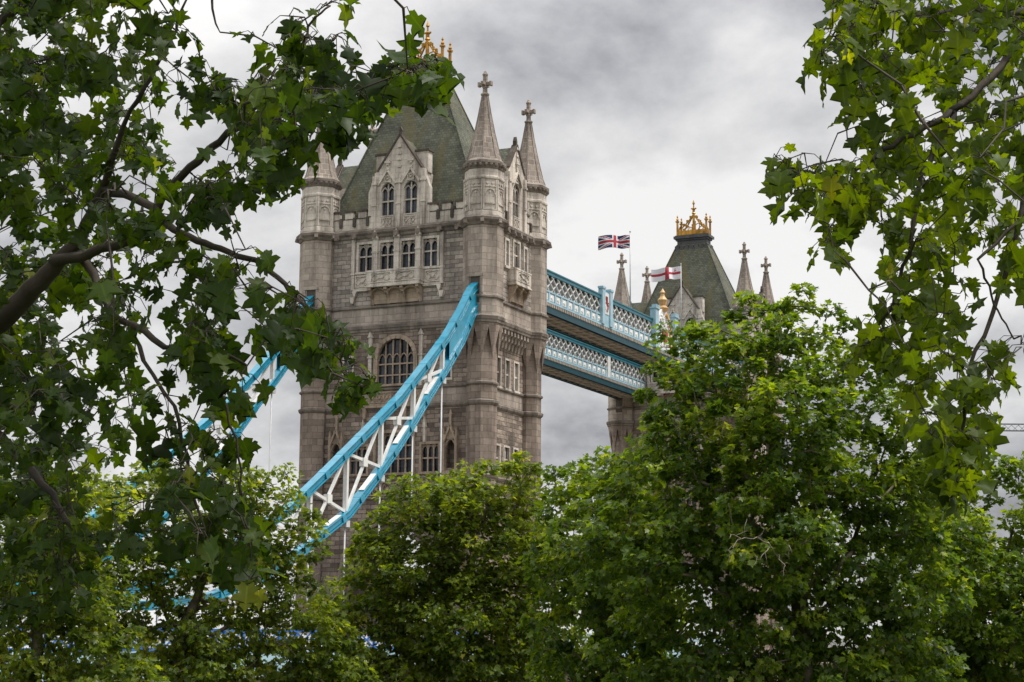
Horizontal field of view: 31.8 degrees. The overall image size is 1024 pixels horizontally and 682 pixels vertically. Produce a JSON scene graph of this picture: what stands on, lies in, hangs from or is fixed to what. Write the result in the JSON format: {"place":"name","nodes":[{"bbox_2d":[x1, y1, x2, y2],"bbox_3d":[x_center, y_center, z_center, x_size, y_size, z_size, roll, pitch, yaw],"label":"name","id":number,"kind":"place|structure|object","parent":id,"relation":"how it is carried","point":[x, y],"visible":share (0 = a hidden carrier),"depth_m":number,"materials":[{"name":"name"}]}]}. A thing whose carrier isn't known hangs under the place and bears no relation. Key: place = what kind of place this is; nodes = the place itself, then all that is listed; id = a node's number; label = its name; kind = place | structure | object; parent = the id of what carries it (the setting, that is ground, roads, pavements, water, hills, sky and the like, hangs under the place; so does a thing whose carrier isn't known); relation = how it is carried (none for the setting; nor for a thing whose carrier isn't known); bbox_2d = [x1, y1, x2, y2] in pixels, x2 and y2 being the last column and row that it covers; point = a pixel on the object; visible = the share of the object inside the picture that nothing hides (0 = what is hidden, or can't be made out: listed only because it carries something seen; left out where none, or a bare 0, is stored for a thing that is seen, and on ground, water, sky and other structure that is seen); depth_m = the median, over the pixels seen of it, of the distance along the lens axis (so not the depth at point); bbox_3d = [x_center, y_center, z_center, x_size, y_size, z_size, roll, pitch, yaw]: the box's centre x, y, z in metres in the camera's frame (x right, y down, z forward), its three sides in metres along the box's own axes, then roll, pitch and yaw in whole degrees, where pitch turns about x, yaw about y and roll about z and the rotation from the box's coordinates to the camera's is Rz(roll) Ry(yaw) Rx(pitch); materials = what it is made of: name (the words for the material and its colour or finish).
{"place":"outdoors","nodes":[
{"label":"outdoors","id":0,"kind":"place"},
{"bbox_2d":[0,0,1023,638],"label":"sky","id":1,"kind":"structure","parent":0,"point":[646,110],"materials":[{"name":"grey"}]},
{"bbox_2d":[783,639,1016,669],"bbox_3d":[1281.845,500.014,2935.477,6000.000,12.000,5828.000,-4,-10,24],"label":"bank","id":2,"kind":"structure","parent":0,"point":[842,643],"depth_m":385.08,"materials":[{"name":"grey"}]},
{"bbox_2d":[1001,423,1023,431],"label":"tower crane","id":3,"kind":"object","parent":2,"relation":"on","point":[1018,424],"visible":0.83,"depth_m":460.35,"materials":[{"name":"grey metal"}]},
{"bbox_3d":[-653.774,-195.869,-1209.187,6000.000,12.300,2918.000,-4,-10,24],"label":"ground","id":4,"kind":"structure","parent":0,"visible":0},
{"bbox_2d":[0,465,169,681],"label":"plane tree","id":5,"kind":"object","parent":4,"relation":"on","point":[37,662],"visible":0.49,"depth_m":59.52,"materials":[{"name":"green plant"}]},
{"bbox_2d":[0,458,382,681],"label":"plane tree","id":6,"kind":"object","parent":4,"relation":"on","point":[192,652],"visible":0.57,"depth_m":69.35,"materials":[{"name":"green plant"}]},
{"bbox_2d":[0,0,464,636],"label":"plane tree","id":7,"kind":"object","parent":4,"relation":"on","point":[266,136],"visible":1,"depth_m":9.11,"materials":[{"name":"green plant"}]},
{"bbox_2d":[312,450,593,681],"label":"plane tree","id":8,"kind":"object","parent":4,"relation":"on","point":[434,654],"visible":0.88,"depth_m":71.85,"materials":[{"name":"green plant"}]},
{"bbox_2d":[514,444,691,681],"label":"plane tree","id":9,"kind":"object","parent":4,"relation":"on","point":[594,617],"visible":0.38,"depth_m":63.08,"materials":[{"name":"green plant"}]},
{"bbox_2d":[537,282,991,681],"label":"plane tree","id":10,"kind":"object","parent":4,"relation":"on","point":[791,549],"visible":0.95,"depth_m":55.65,"materials":[{"name":"green plant"}]},
{"bbox_2d":[757,0,1023,521],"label":"plane tree","id":11,"kind":"object","parent":4,"relation":"on","point":[850,206],"visible":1,"depth_m":9.35,"materials":[{"name":"green plant"}]},
{"bbox_2d":[879,451,1023,681],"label":"plane tree","id":12,"kind":"object","parent":4,"relation":"on","point":[977,638],"visible":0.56,"depth_m":63.80,"materials":[{"name":"green plant"}]},
{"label":"stone abutment","id":13,"kind":"object","parent":4,"relation":"on","visible":0},
{"bbox_2d":[0,626,476,680],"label":"bridge parapet","id":14,"kind":"structure","parent":13,"relation":"on","point":[367,640],"depth_m":130.20,"materials":[{"name":"blue paint"}]},
{"label":"water","id":15,"kind":"structure","parent":0,"visible":0},
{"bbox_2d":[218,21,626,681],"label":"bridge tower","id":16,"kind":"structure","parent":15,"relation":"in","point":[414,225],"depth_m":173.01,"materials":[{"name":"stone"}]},
{"bbox_2d":[0,296,313,623],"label":"suspension chain","id":17,"kind":"object","parent":16,"relation":"hanging from","point":[276,375],"visible":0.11,"depth_m":164.28,"materials":[{"name":"blue paint"}]},
{"bbox_2d":[4,282,478,622],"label":"suspension chain","id":18,"kind":"object","parent":16,"relation":"hanging from","point":[448,345],"visible":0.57,"depth_m":149.71,"materials":[{"name":"blue paint"}]},
{"bbox_2d":[342,356,353,380],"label":"window","id":19,"kind":"structure","parent":16,"relation":"in","point":[351,370],"depth_m":174.10,"materials":[{"name":"stone"}]},
{"bbox_2d":[349,444,368,476],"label":"window","id":20,"kind":"structure","parent":16,"relation":"in","point":[361,451],"depth_m":172.03,"materials":[{"name":"stone"}]},
{"bbox_2d":[355,241,372,274],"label":"window","id":21,"kind":"structure","parent":16,"relation":"in","point":[366,255],"depth_m":175.17,"materials":[{"name":"stone"}]},
{"bbox_2d":[378,239,393,269],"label":"window","id":22,"kind":"structure","parent":16,"relation":"in","point":[387,257],"depth_m":174.18,"materials":[{"name":"stone"}]},
{"bbox_2d":[373,430,414,474],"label":"window","id":23,"kind":"structure","parent":16,"relation":"in","point":[401,465],"depth_m":170.23,"materials":[{"name":"stone"}]},
{"bbox_2d":[373,334,417,386],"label":"window","id":24,"kind":"structure","parent":16,"relation":"in","point":[398,359],"depth_m":172.07,"materials":[{"name":"stone"}]},
{"bbox_2d":[399,237,415,267],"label":"window","id":25,"kind":"structure","parent":16,"relation":"in","point":[407,256],"depth_m":173.23,"materials":[{"name":"stone"}]},
{"bbox_2d":[418,441,439,473],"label":"window","id":26,"kind":"structure","parent":16,"relation":"in","point":[429,454],"depth_m":168.87,"materials":[{"name":"stone"}]},
{"bbox_2d":[421,235,439,268],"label":"window","id":27,"kind":"structure","parent":16,"relation":"in","point":[430,251],"depth_m":172.16,"materials":[{"name":"stone"}]},
{"bbox_2d":[446,368,452,379],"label":"window","id":28,"kind":"structure","parent":16,"relation":"in","point":[449,376],"depth_m":168.99,"materials":[{"name":"stone"}]},
{"bbox_2d":[496,444,500,472],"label":"window","id":29,"kind":"structure","parent":16,"relation":"in","point":[498,457],"depth_m":169.96,"materials":[{"name":"stone"}]},
{"bbox_2d":[497,356,502,388],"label":"window","id":30,"kind":"structure","parent":16,"relation":"in","point":[499,371],"depth_m":171.23,"materials":[{"name":"stone"}]},
{"bbox_2d":[503,445,509,473],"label":"window","id":31,"kind":"structure","parent":16,"relation":"in","point":[508,447],"depth_m":171.48,"materials":[{"name":"stone"}]},
{"bbox_2d":[504,237,509,268],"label":"window","id":32,"kind":"structure","parent":16,"relation":"in","point":[506,241],"depth_m":172.37,"materials":[{"name":"stone"}]},
{"bbox_2d":[504,358,511,390],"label":"window","id":33,"kind":"structure","parent":16,"relation":"in","point":[508,374],"depth_m":172.91,"materials":[{"name":"stone"}]},
{"bbox_2d":[512,447,518,475],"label":"window","id":34,"kind":"structure","parent":16,"relation":"in","point":[515,450],"depth_m":173.17,"materials":[{"name":"stone"}]},
{"bbox_2d":[512,239,520,268],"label":"window","id":35,"kind":"structure","parent":16,"relation":"in","point":[515,247],"depth_m":174.61,"materials":[{"name":"stone"}]},
{"bbox_2d":[513,361,519,393],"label":"window","id":36,"kind":"structure","parent":16,"relation":"in","point":[517,363],"depth_m":174.70,"materials":[{"name":"stone"}]},
{"bbox_2d":[523,246,527,271],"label":"window","id":37,"kind":"structure","parent":16,"relation":"in","point":[525,250],"depth_m":176.24,"materials":[{"name":"stone"}]},
{"bbox_2d":[541,329,645,398],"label":"walkway","id":38,"kind":"structure","parent":16,"relation":"attached to","point":[569,360],"depth_m":232.17,"materials":[{"name":"blue metal"}]},
{"bbox_2d":[547,269,742,393],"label":"walkway","id":39,"kind":"structure","parent":16,"relation":"attached to","point":[601,319],"depth_m":198.77,"materials":[{"name":"blue metal"}]},
{"bbox_2d":[629,231,630,307],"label":"flagpole","id":40,"kind":"object","parent":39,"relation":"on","point":[630,269],"visible":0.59,"depth_m":210.57,"materials":[{"name":"white metal"}]},
{"bbox_2d":[598,235,629,249],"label":"union flag","id":41,"kind":"object","parent":40,"relation":"attached to","point":[614,241],"visible":1,"depth_m":211.13,"materials":[{"name":"multicoloured fabric"}]},
{"bbox_2d":[561,633,737,662],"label":"bridge parapet","id":42,"kind":"structure","parent":16,"relation":"attached to","point":[679,653],"depth_m":209.35,"materials":[{"name":"blue paint"}]},
{"bbox_2d":[584,200,835,681],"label":"bridge tower","id":43,"kind":"structure","parent":15,"relation":"in","point":[708,292],"depth_m":249.28,"materials":[{"name":"stone"}]},
{"bbox_2d":[650,369,660,383],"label":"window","id":44,"kind":"structure","parent":43,"relation":"in","point":[655,372],"depth_m":248.78,"materials":[{"name":"stone"}]},
{"bbox_2d":[680,264,681,326],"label":"flagpole","id":45,"kind":"object","parent":43,"relation":"attached to","point":[681,303],"visible":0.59,"depth_m":248.27,"materials":[{"name":"white metal"}]},
{"bbox_2d":[651,266,680,281],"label":"city flag","id":46,"kind":"object","parent":45,"relation":"attached to","point":[663,274],"visible":1,"depth_m":249.12,"materials":[{"name":"white fabric"}]},
{"bbox_2d":[666,427,698,459],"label":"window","id":47,"kind":"structure","parent":43,"relation":"in","point":[679,457],"depth_m":245.76,"materials":[{"name":"stone"}]},
{"bbox_2d":[669,494,698,513],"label":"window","id":48,"kind":"structure","parent":43,"relation":"in","point":[690,502],"depth_m":244.03,"materials":[{"name":"stone"}]}
]}

